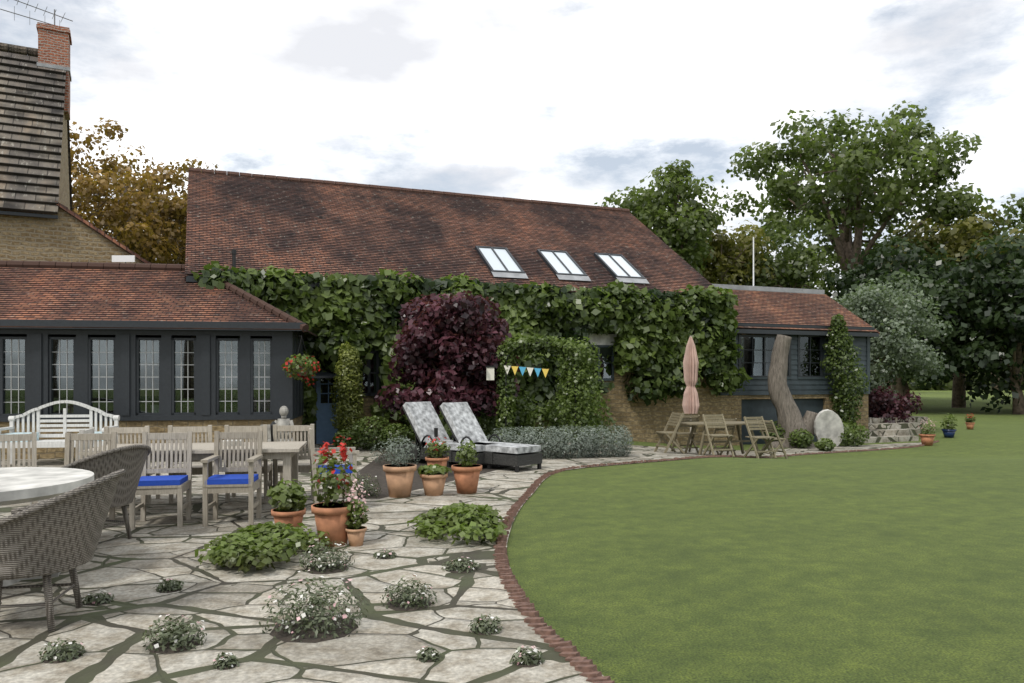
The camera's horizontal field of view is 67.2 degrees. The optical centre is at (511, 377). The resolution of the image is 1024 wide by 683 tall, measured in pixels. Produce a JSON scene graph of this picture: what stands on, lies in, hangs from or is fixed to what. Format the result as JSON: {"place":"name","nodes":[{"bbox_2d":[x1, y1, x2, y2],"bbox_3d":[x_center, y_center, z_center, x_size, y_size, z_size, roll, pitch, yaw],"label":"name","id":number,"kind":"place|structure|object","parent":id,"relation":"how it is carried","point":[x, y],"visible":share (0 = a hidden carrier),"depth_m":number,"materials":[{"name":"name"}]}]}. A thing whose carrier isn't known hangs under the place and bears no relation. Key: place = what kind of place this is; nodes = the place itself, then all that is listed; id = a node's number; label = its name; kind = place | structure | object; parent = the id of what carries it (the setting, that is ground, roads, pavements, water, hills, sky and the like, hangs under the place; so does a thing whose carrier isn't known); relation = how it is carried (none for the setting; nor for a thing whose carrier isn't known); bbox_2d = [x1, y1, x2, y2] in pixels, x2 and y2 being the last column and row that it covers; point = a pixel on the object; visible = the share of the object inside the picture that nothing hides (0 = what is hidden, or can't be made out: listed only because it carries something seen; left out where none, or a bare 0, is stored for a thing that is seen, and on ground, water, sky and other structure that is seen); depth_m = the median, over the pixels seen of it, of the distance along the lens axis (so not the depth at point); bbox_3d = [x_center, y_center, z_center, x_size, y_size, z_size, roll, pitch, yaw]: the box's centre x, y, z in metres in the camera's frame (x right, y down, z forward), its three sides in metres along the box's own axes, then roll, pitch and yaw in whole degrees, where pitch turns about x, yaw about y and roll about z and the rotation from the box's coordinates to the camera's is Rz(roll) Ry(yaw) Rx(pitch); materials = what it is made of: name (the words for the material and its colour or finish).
{"place":"outdoors","nodes":[
{"label":"outdoors","id":0,"kind":"place"},
{"bbox_2d":[14,370,268,412],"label":"conservatory house plants","id":1,"kind":"object","parent":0,"point":[258,401],"visible":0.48,"depth_m":15.45,"materials":[{"name":"green plant"}]},
{"bbox_2d":[0,415,302,458],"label":"low brick wall","id":2,"kind":"structure","parent":0,"point":[159,426],"depth_m":14.78,"materials":[{"name":"brown brick"}]},
{"bbox_2d":[0,319,305,421],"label":"window wall","id":3,"kind":"structure","parent":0,"point":[286,391],"depth_m":14.76,"materials":[{"name":"grey wood"}]},
{"bbox_2d":[0,334,237,413],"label":"conservatory interior","id":4,"kind":"object","parent":3,"relation":"in","point":[66,357],"visible":0.16,"depth_m":18.55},
{"bbox_2d":[4,339,264,413],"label":"conservatory leaded bars","id":5,"kind":"object","parent":3,"relation":"attached to","point":[106,364],"visible":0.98,"depth_m":14.80,"materials":[{"name":"grey metal"}]},
{"bbox_2d":[0,267,305,329],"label":"tiled roof","id":6,"kind":"structure","parent":3,"relation":"on","point":[81,294],"depth_m":15.55,"materials":[{"name":"brown tile"}]},
{"bbox_2d":[0,260,308,331],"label":"conservatory ridge tiles","id":7,"kind":"object","parent":6,"relation":"on","point":[277,312],"visible":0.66,"depth_m":16.65,"materials":[{"name":"brown tile"}]},
{"bbox_2d":[292,335,308,375],"bbox_3d":[-4.104,-0.420,14.952,0.439,0.780,0.485,0,0,0],"label":"hanging basket","id":8,"kind":"object","parent":3,"relation":"hanging from","point":[300,368],"visible":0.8,"depth_m":14.80,"materials":[{"name":"brown"}]},
{"bbox_2d":[281,353,359,448],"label":"basket plant leaves","id":9,"kind":"object","parent":8,"relation":"in","point":[308,361],"visible":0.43,"depth_m":14.77,"materials":[{"name":"green plant"}]},
{"bbox_2d":[283,356,350,443],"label":"red flowers","id":10,"kind":"object","parent":9,"relation":"attached to","point":[307,378],"visible":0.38,"depth_m":14.87,"materials":[{"name":"red plant"}]},
{"bbox_2d":[308,366,341,443],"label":"door","id":11,"kind":"structure","parent":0,"point":[326,431],"depth_m":17.83,"materials":[{"name":"blue wood"}]},
{"bbox_2d":[185,167,720,303],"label":"barn roof","id":12,"kind":"structure","parent":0,"point":[298,225],"depth_m":21.23,"materials":[{"name":"brown tile"}]},
{"bbox_2d":[231,249,236,273],"bbox_3d":[-6.099,-2.325,16.894,0.110,0.950,0.107,0,0,0],"label":"vent pipe","id":13,"kind":"object","parent":12,"relation":"on","point":[233,252],"visible":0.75,"depth_m":16.86,"materials":[{"name":"grey metal"}]},
{"bbox_2d":[475,246,649,283],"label":"skylights","id":14,"kind":"object","parent":12,"relation":"in","point":[503,262],"visible":0.99,"depth_m":21.11,"materials":[{"name":"glass"}]},
{"bbox_2d":[0,438,939,682],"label":"patio paving","id":15,"kind":"structure","parent":0,"point":[383,644],"depth_m":5.21,"materials":[{"name":"stone"}]},
{"bbox_2d":[0,432,37,503],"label":"wooden chair","id":16,"kind":"object","parent":15,"relation":"on","point":[13,438],"visible":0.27,"depth_m":8.13,"materials":[{"name":"beige wood"}]},
{"bbox_2d":[0,467,93,585],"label":"round table","id":17,"kind":"object","parent":15,"relation":"on","point":[18,485],"visible":0.71,"depth_m":5.71,"materials":[{"name":"white stone"}]},
{"bbox_2d":[0,400,119,466],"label":"garden bench","id":18,"kind":"object","parent":15,"relation":"on","point":[55,443],"visible":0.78,"depth_m":13.78,"materials":[{"name":"white wood"}]},
{"bbox_2d":[30,427,94,504],"bbox_3d":[-5.120,1.063,8.788,0.536,0.953,0.500,0,0,-16],"label":"teak chair","id":19,"kind":"object","parent":15,"relation":"on","point":[91,430],"visible":0.06,"depth_m":8.76,"materials":[{"name":"brown wood"}]},
{"bbox_2d":[0,469,125,631],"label":"wicker chair","id":20,"kind":"object","parent":15,"relation":"on","point":[45,539],"visible":1,"depth_m":4.63,"materials":[{"name":"grey wicker"}]},
{"bbox_2d":[64,432,116,519],"bbox_3d":[-4.455,1.063,7.992,0.500,0.953,0.536,0,0,-10],"label":"teak chair","id":21,"kind":"object","parent":15,"relation":"on","point":[70,438],"visible":0.28,"depth_m":8.20,"materials":[{"name":"beige wood"}]},
{"bbox_2d":[46,444,150,538],"bbox_3d":[-3.850,1.077,7.164,0.916,0.928,0.893,0,0,20],"label":"wicker chair","id":22,"kind":"object","parent":15,"relation":"on","point":[130,460],"visible":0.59,"depth_m":7.01,"materials":[{"name":"grey wicker"}]},
{"bbox_2d":[104,426,160,503],"bbox_3d":[-4.669,1.063,9.489,0.500,0.953,0.536,0,0,-10],"label":"teak chair","id":23,"kind":"object","parent":15,"relation":"on","point":[127,430],"visible":0.19,"depth_m":9.26,"materials":[{"name":"grey wood"}]},
{"bbox_2d":[129,431,191,528],"bbox_3d":[-3.685,1.063,8.107,0.500,0.953,0.536,0,0,-12],"label":"teak chair","id":24,"kind":"object","parent":15,"relation":"on","point":[178,485],"visible":0.88,"depth_m":8.28,"materials":[{"name":"beige wood"}]},
{"bbox_2d":[168,425,213,502],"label":"teak chair","id":25,"kind":"object","parent":15,"relation":"on","point":[197,468],"visible":0.33,"depth_m":9.42,"materials":[{"name":"grey wood"}]},
{"bbox_2d":[78,440,306,507],"bbox_3d":[-3.600,1.138,8.900,2.300,0.800,1.042,0,0,-10],"label":"wooden dining table","id":26,"kind":"object","parent":15,"relation":"on","point":[287,452],"visible":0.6,"depth_m":8.65,"materials":[{"name":"wood"}]},
{"bbox_2d":[200,431,262,526],"bbox_3d":[-2.968,1.063,8.200,0.525,0.953,0.562,0,0,-8],"label":"teak chair","id":27,"kind":"object","parent":15,"relation":"on","point":[249,483],"visible":0.99,"depth_m":8.34,"materials":[{"name":"beige wood"}]},
{"bbox_2d":[224,425,272,501],"bbox_3d":[-3.319,1.063,9.727,0.500,0.953,0.536,0,0,-10],"label":"teak chair","id":28,"kind":"object","parent":15,"relation":"on","point":[267,466],"visible":0.5,"depth_m":9.52,"materials":[{"name":"grey wood"}]},
{"bbox_2d":[260,425,270,438],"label":"chair","id":29,"kind":"object","parent":15,"relation":"on","point":[268,432],"visible":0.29,"depth_m":14.40,"materials":[{"name":"grey wood"}]},
{"bbox_2d":[270,421,275,486],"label":"chair","id":30,"kind":"object","parent":15,"relation":"on","point":[271,427],"visible":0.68,"depth_m":9.60,"materials":[{"name":"grey wood"}]},
{"bbox_2d":[268,406,293,460],"bbox_3d":[-4.237,1.039,14.268,0.546,1.022,0.450,0,0,0],"label":"garden statue","id":31,"kind":"object","parent":15,"relation":"on","point":[284,419],"visible":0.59,"depth_m":14.22,"materials":[{"name":"stone"}]},
{"bbox_2d":[43,494,539,669],"bbox_3d":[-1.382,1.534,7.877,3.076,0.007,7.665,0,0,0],"label":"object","id":32,"kind":"object","parent":15,"relation":"on","point":[281,635],"visible":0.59,"depth_m":4.63,"materials":[{"name":"green plant"}]},
{"bbox_2d":[37,472,544,670],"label":"flowering plants","id":33,"kind":"object","parent":32,"relation":"on","point":[73,648],"visible":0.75,"depth_m":4.64,"materials":[{"name":"green plant"}]},
{"bbox_2d":[273,424,319,498],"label":"teak chair","id":34,"kind":"object","parent":15,"relation":"on","point":[304,466],"visible":0.57,"depth_m":9.64,"materials":[{"name":"grey wood"}]},
{"bbox_2d":[307,426,358,503],"bbox_3d":[-2.103,1.063,9.040,0.562,0.953,0.525,0,0,-17],"label":"teak chair","id":35,"kind":"object","parent":15,"relation":"on","point":[313,450],"visible":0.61,"depth_m":8.86,"materials":[{"name":"grey wood"}]},
{"bbox_2d":[329,341,365,443],"bbox_3d":[-3.592,0.379,16.917,0.803,2.347,0.821,0,0,0],"label":"golden conifer","id":36,"kind":"object","parent":15,"relation":"on","point":[349,360],"depth_m":16.75,"materials":[{"name":"green plant"}]},
{"bbox_2d":[195,502,508,573],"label":"ground cover plants","id":37,"kind":"object","parent":15,"relation":"on","point":[258,547],"visible":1,"depth_m":6.72,"materials":[{"name":"green plant"}]},
{"bbox_2d":[336,446,577,497],"bbox_3d":[-0.400,1.534,13.472,4.459,0.001,7.457,0,0,0],"label":"soil bed","id":38,"kind":"object","parent":15,"relation":"on","point":[372,469],"depth_m":12.27,"materials":[{"name":"brown soil"}]},
{"bbox_2d":[434,428,437,436],"bbox_3d":[-1.274,1.200,12.903,0.065,0.700,0.065,0,0,23],"label":"garden solar lamp","id":39,"kind":"object","parent":38,"relation":"on","point":[435,432],"visible":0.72,"depth_m":12.88,"materials":[{"name":"black metal"}]},
{"bbox_2d":[374,290,520,439],"bbox_3d":[-1.377,-0.144,16.623,3.185,3.398,2.409,0,0,0],"label":"purple tree","id":40,"kind":"object","parent":38,"relation":"on","point":[435,325],"depth_m":16.02,"materials":[{"name":"purple plant"}]},
{"bbox_2d":[395,401,499,466],"bbox_3d":[-1.163,0.995,13.631,2.050,1.086,0.723,0,0,42],"label":"sun lounger","id":41,"kind":"object","parent":38,"relation":"on","point":[423,419],"visible":0.52,"depth_m":13.78,"materials":[{"name":"wicker"}]},
{"bbox_2d":[439,402,541,471],"bbox_3d":[-0.463,0.995,13.331,2.050,1.086,0.723,0,0,42],"label":"sun lounger","id":42,"kind":"object","parent":38,"relation":"on","point":[461,421],"visible":0.62,"depth_m":13.29,"materials":[{"name":"fabric"}]},
{"bbox_2d":[370,424,633,463],"bbox_3d":[-0.047,1.279,14.470,5.304,0.717,1.105,0,0,-21],"label":"lavender hedge","id":43,"kind":"object","parent":38,"relation":"on","point":[563,444],"visible":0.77,"depth_m":14.69,"materials":[{"name":"green plant"}]},
{"bbox_2d":[505,342,575,449],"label":"garden arch","id":44,"kind":"structure","parent":38,"relation":"on","point":[506,386],"depth_m":15.84,"materials":[{"name":"black metal"}]},
{"bbox_2d":[485,353,548,379],"bbox_3d":[0.110,-0.223,15.895,1.309,0.566,0.210,0,0,0],"label":"bunting","id":45,"kind":"object","parent":44,"relation":"hanging from","point":[489,373],"visible":0.99,"depth_m":15.80,"materials":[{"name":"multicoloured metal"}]},
{"bbox_2d":[191,261,752,440],"bbox_3d":[-0.170,-0.519,19.184,14.612,4.184,1.164,0,0,-22],"label":"climbing ivy","id":46,"kind":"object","parent":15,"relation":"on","point":[651,339],"depth_m":19.19,"materials":[{"name":"green plant"}]},
{"bbox_2d":[654,412,684,453],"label":"folding chair","id":47,"kind":"object","parent":15,"relation":"on","point":[670,422],"visible":0.98,"depth_m":16.87,"materials":[{"name":"brown wood"}]},
{"bbox_2d":[671,415,699,452],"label":"folding chair","id":48,"kind":"object","parent":15,"relation":"on","point":[685,419],"visible":0.58,"depth_m":17.77,"materials":[{"name":"brown wood"}]},
{"bbox_2d":[681,336,698,452],"bbox_3d":[4.365,0.412,18.801,0.483,2.850,0.483,0,0,0],"label":"closed parasol","id":49,"kind":"object","parent":15,"relation":"on","point":[690,404],"visible":0.91,"depth_m":18.70,"materials":[{"name":"fabric"}]},
{"bbox_2d":[493,440,938,682],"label":"brick edging","id":50,"kind":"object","parent":15,"relation":"on","point":[557,643],"depth_m":5.54,"materials":[{"name":"brick"}]},
{"bbox_2d":[702,414,734,456],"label":"folding chair","id":51,"kind":"object","parent":15,"relation":"on","point":[708,418],"visible":0.98,"depth_m":16.48,"materials":[{"name":"brown wood"}]},
{"bbox_2d":[680,421,759,455],"bbox_3d":[4.715,1.397,17.301,2.000,0.757,0.950,0,0,-16],"label":"garden table","id":52,"kind":"object","parent":15,"relation":"on","point":[736,423],"visible":0.61,"depth_m":17.32,"materials":[{"name":"brown wood"}]},
{"bbox_2d":[709,418,736,454],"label":"folding chair","id":53,"kind":"object","parent":15,"relation":"on","point":[732,428],"visible":0.47,"depth_m":18.09,"materials":[{"name":"brown wood"}]},
{"bbox_2d":[743,416,776,458],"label":"folding chair","id":54,"kind":"object","parent":15,"relation":"on","point":[751,423],"visible":0.99,"depth_m":16.71,"materials":[{"name":"brown wood"}]},
{"bbox_2d":[757,419,787,458],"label":"folding chair","id":55,"kind":"object","parent":15,"relation":"on","point":[772,428],"visible":0.68,"depth_m":17.56,"materials":[{"name":"brown wood"}]},
{"bbox_2d":[814,409,843,446],"bbox_3d":[8.876,1.450,21.573,0.856,1.113,0.341,0,0,-9],"label":"standing stone","id":56,"kind":"object","parent":15,"relation":"on","point":[828,423],"depth_m":21.50,"materials":[{"name":"grey stone"}]},
{"bbox_2d":[359,331,616,399],"bbox_3d":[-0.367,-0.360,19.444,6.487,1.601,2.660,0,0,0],"label":"barn windows","id":57,"kind":"structure","parent":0,"point":[607,366],"depth_m":20.48,"materials":[{"name":"grey glass"}]},
{"bbox_2d":[0,0,1023,298],"label":"sky","id":58,"kind":"structure","parent":0,"point":[563,101],"materials":[{"name":"white"}]},
{"bbox_2d":[753,237,753,285],"bbox_3d":[8.056,-3.780,25.687,0.046,1.800,0.046,0,0,0],"label":"extension roof pole","id":59,"kind":"object","parent":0,"point":[753,261],"visible":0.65,"depth_m":25.67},
{"bbox_2d":[507,390,1023,682],"bbox_3d":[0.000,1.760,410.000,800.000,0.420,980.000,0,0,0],"label":"lawn ground","id":60,"kind":"structure","parent":0,"point":[905,565],"depth_m":6.48,"materials":[{"name":"green plant"}]},
{"bbox_2d":[0,114,142,262],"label":"old house walls","id":61,"kind":"structure","parent":60,"relation":"on","point":[65,236],"depth_m":19.05,"materials":[{"name":"beige brick"}]},
{"bbox_2d":[0,42,151,263],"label":"tiled roof","id":62,"kind":"structure","parent":61,"relation":"on","point":[32,95],"depth_m":19.93,"materials":[{"name":"brown tile"}]},
{"bbox_2d":[36,22,71,119],"bbox_3d":[-13.072,-8.705,22.005,1.148,2.370,1.192,0,0,0],"label":"chimney","id":63,"kind":"object","parent":62,"relation":"on","point":[54,42],"visible":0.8,"depth_m":21.66,"materials":[{"name":"red brick"}]},
{"bbox_2d":[0,0,72,25],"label":"tv antenna","id":64,"kind":"object","parent":63,"relation":"attached to","point":[14,13],"visible":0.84,"depth_m":21.79,"materials":[{"name":"grey metal"}]},
{"bbox_2d":[112,255,134,262],"bbox_3d":[-9.384,-2.652,18.600,0.550,0.580,0.030,0,0,0],"label":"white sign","id":65,"kind":"object","parent":61,"relation":"attached to","point":[123,258],"visible":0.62,"depth_m":18.59,"materials":[{"name":"white paint"}]},
{"bbox_2d":[70,117,185,263],"bbox_3d":[-22.216,-5.653,39.863,9.305,15.065,9.147,0,0,0],"label":"autumn tree","id":66,"kind":"object","parent":60,"relation":"on","point":[134,224],"depth_m":39.19,"materials":[{"name":"brown plant"}]},
{"bbox_2d":[73,145,201,263],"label":"autumn tree","id":67,"kind":"object","parent":60,"relation":"on","point":[176,179],"depth_m":48.53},
{"bbox_2d":[94,157,217,263],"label":"autumn tree","id":68,"kind":"object","parent":60,"relation":"on","point":[173,209],"depth_m":43.29,"materials":[{"name":"brown plant"}]},
{"bbox_2d":[191,275,717,445],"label":"barn walls","id":69,"kind":"structure","parent":60,"relation":"on","point":[640,420],"depth_m":21.06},
{"bbox_2d":[332,314,870,450],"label":"green shrubs","id":70,"kind":"object","parent":60,"relation":"on","point":[515,412],"visible":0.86,"depth_m":16.18,"materials":[{"name":"green plant"}]},
{"bbox_2d":[271,422,974,546],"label":"terracotta pots","id":71,"kind":"object","parent":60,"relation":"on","point":[330,519],"visible":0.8,"depth_m":9.78,"materials":[{"name":"ceramic"}]},
{"bbox_2d":[384,434,414,466],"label":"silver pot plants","id":72,"kind":"object","parent":71,"relation":"on","point":[407,448],"visible":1,"depth_m":9.91,"materials":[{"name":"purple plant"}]},
{"bbox_2d":[266,413,975,528],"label":"potted plants","id":73,"kind":"object","parent":71,"relation":"on","point":[289,497],"visible":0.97,"depth_m":7.27,"materials":[{"name":"green plant"}]},
{"bbox_2d":[342,418,935,522],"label":"pink pot flowers","id":74,"kind":"object","parent":71,"relation":"on","point":[353,494],"visible":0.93,"depth_m":7.02,"materials":[{"name":"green plant"}]},
{"bbox_2d":[315,413,973,488],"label":"red pot flowers","id":75,"kind":"object","parent":71,"relation":"on","point":[343,452],"visible":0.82,"depth_m":7.09,"materials":[{"name":"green plant"}]},
{"bbox_2d":[594,159,732,275],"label":"tree","id":76,"kind":"object","parent":60,"relation":"on","point":[648,207],"depth_m":44.22,"materials":[{"name":"green plant"}]},
{"bbox_2d":[683,215,775,286],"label":"tree","id":77,"kind":"object","parent":60,"relation":"on","point":[743,240],"depth_m":48.48,"materials":[{"name":"green plant"}]},
{"bbox_2d":[727,214,834,334],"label":"tree","id":78,"kind":"object","parent":60,"relation":"on","point":[792,272],"depth_m":49.78,"materials":[{"name":"green plant"}]},
{"bbox_2d":[762,334,817,447],"bbox_3d":[7.851,0.539,21.677,1.661,3.516,1.236,0,0,-36],"label":"dead tree trunk","id":79,"kind":"object","parent":60,"relation":"on","point":[790,418],"visible":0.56,"depth_m":21.64,"materials":[{"name":"grey wood"}]},
{"bbox_2d":[718,394,867,445],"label":"stone base wall","id":80,"kind":"structure","parent":60,"relation":"on","point":[739,407],"depth_m":22.69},
{"bbox_2d":[717,100,1006,301],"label":"tree","id":81,"kind":"object","parent":60,"relation":"on","point":[859,154],"depth_m":54.65,"materials":[{"name":"green plant"}]},
{"bbox_2d":[837,234,923,391],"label":"tree","id":82,"kind":"object","parent":60,"relation":"on","point":[881,251],"depth_m":64.46,"materials":[{"name":"green plant"}]},
{"bbox_2d":[843,416,927,442],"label":"stone wall","id":83,"kind":"structure","parent":60,"relation":"on","point":[881,431],"depth_m":24.45,"materials":[{"name":"stone"}]},
{"bbox_2d":[832,273,952,403],"bbox_3d":[12.958,-0.719,27.481,4.726,5.987,4.677,0,0,0],"label":"silver pear tree","id":84,"kind":"object","parent":60,"relation":"on","point":[900,347],"depth_m":26.45,"materials":[{"name":"plant"}]},
{"bbox_2d":[868,386,923,422],"bbox_3d":[12.655,1.125,25.969,2.296,1.711,1.690,0,0,0],"label":"purple shrub","id":85,"kind":"object","parent":60,"relation":"on","point":[881,405],"visible":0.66,"depth_m":25.62,"materials":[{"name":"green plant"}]},
{"bbox_2d":[822,236,989,405],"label":"boundary tree","id":86,"kind":"object","parent":60,"relation":"on","point":[845,281],"depth_m":46.35,"materials":[{"name":"green plant"}]},
{"bbox_2d":[833,268,985,408],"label":"boundary tree","id":87,"kind":"object","parent":60,"relation":"on","point":[941,295],"depth_m":40.65,"materials":[{"name":"green plant"}]},
{"bbox_2d":[880,341,1023,390],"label":"boundary hedge","id":88,"kind":"object","parent":60,"relation":"on","point":[948,385],"depth_m":114.94,"materials":[{"name":"green plant"}]},
{"bbox_2d":[885,207,1022,407],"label":"tree","id":89,"kind":"object","parent":60,"relation":"on","point":[955,240],"depth_m":49.19,"materials":[{"name":"green plant"}]},
{"bbox_2d":[931,231,1023,414],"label":"boundary tree","id":90,"kind":"object","parent":60,"relation":"on","point":[1000,295],"depth_m":39.98,"materials":[{"name":"green plant"}]},
{"bbox_2d":[975,194,1023,367],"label":"tree","id":91,"kind":"object","parent":60,"relation":"on","point":[1019,204],"depth_m":58.34,"materials":[{"name":"green plant"}]},
{"bbox_2d":[994,228,1023,364],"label":"tree","id":92,"kind":"object","parent":60,"relation":"on","point":[1013,230],"visible":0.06,"depth_m":48.16,"materials":[{"name":"green plant"}]},
{"bbox_2d":[720,328,869,394],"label":"wood siding wall","id":93,"kind":"structure","parent":0,"point":[796,385],"depth_m":23.17,"materials":[{"name":"grey wood"}]},
{"bbox_2d":[738,334,823,378],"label":"extension windows","id":94,"kind":"structure","parent":93,"relation":"in","point":[754,361],"depth_m":22.73,"materials":[{"name":"glass"}]},
{"bbox_2d":[712,284,879,336],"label":"extension roof","id":95,"kind":"structure","parent":93,"relation":"on","point":[783,311],"depth_m":23.92,"materials":[{"name":"brown tile"}]}
]}

